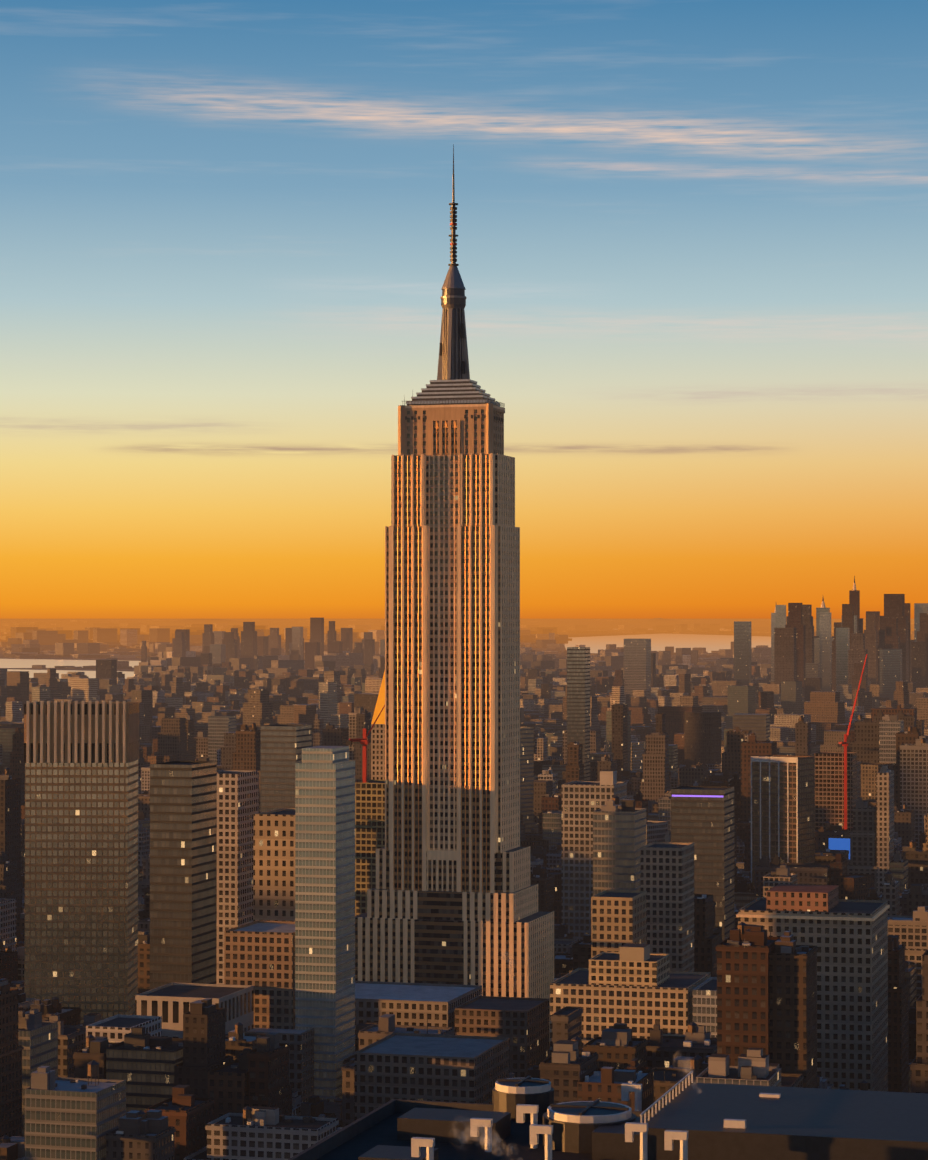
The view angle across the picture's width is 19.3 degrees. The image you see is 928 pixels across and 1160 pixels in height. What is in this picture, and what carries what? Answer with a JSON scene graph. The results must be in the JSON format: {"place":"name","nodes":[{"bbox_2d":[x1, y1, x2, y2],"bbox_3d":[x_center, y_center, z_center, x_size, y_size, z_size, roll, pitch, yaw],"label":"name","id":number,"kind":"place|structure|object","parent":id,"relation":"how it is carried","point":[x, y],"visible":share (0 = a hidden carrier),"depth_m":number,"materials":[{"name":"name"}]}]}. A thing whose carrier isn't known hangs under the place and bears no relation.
{"place":"outdoors","nodes":[
{"label":"outdoors","id":0,"kind":"place"},
{"bbox_2d":[0,619,913,675],"bbox_3d":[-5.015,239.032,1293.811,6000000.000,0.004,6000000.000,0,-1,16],"label":"water","id":1,"kind":"structure","parent":0,"point":[2,622],"depth_m":40302.31,"materials":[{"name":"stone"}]},
{"bbox_2d":[355,144,553,998],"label":"skyscraper","id":2,"kind":"structure","parent":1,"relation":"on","point":[452,896],"depth_m":1279.95,"materials":[{"name":"stone"}]},
{"bbox_2d":[0,576,927,1159],"bbox_3d":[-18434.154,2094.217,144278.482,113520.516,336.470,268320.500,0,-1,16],"label":"city","id":3,"kind":"object","parent":1,"relation":"on","point":[724,838],"visible":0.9,"depth_m":1250.01,"materials":[{"name":"concrete"}]},
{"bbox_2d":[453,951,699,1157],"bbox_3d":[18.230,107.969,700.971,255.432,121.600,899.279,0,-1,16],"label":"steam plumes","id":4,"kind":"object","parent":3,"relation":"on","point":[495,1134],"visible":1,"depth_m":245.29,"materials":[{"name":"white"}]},
{"bbox_2d":[0,0,927,618],"label":"sky","id":5,"kind":"structure","parent":0,"point":[692,242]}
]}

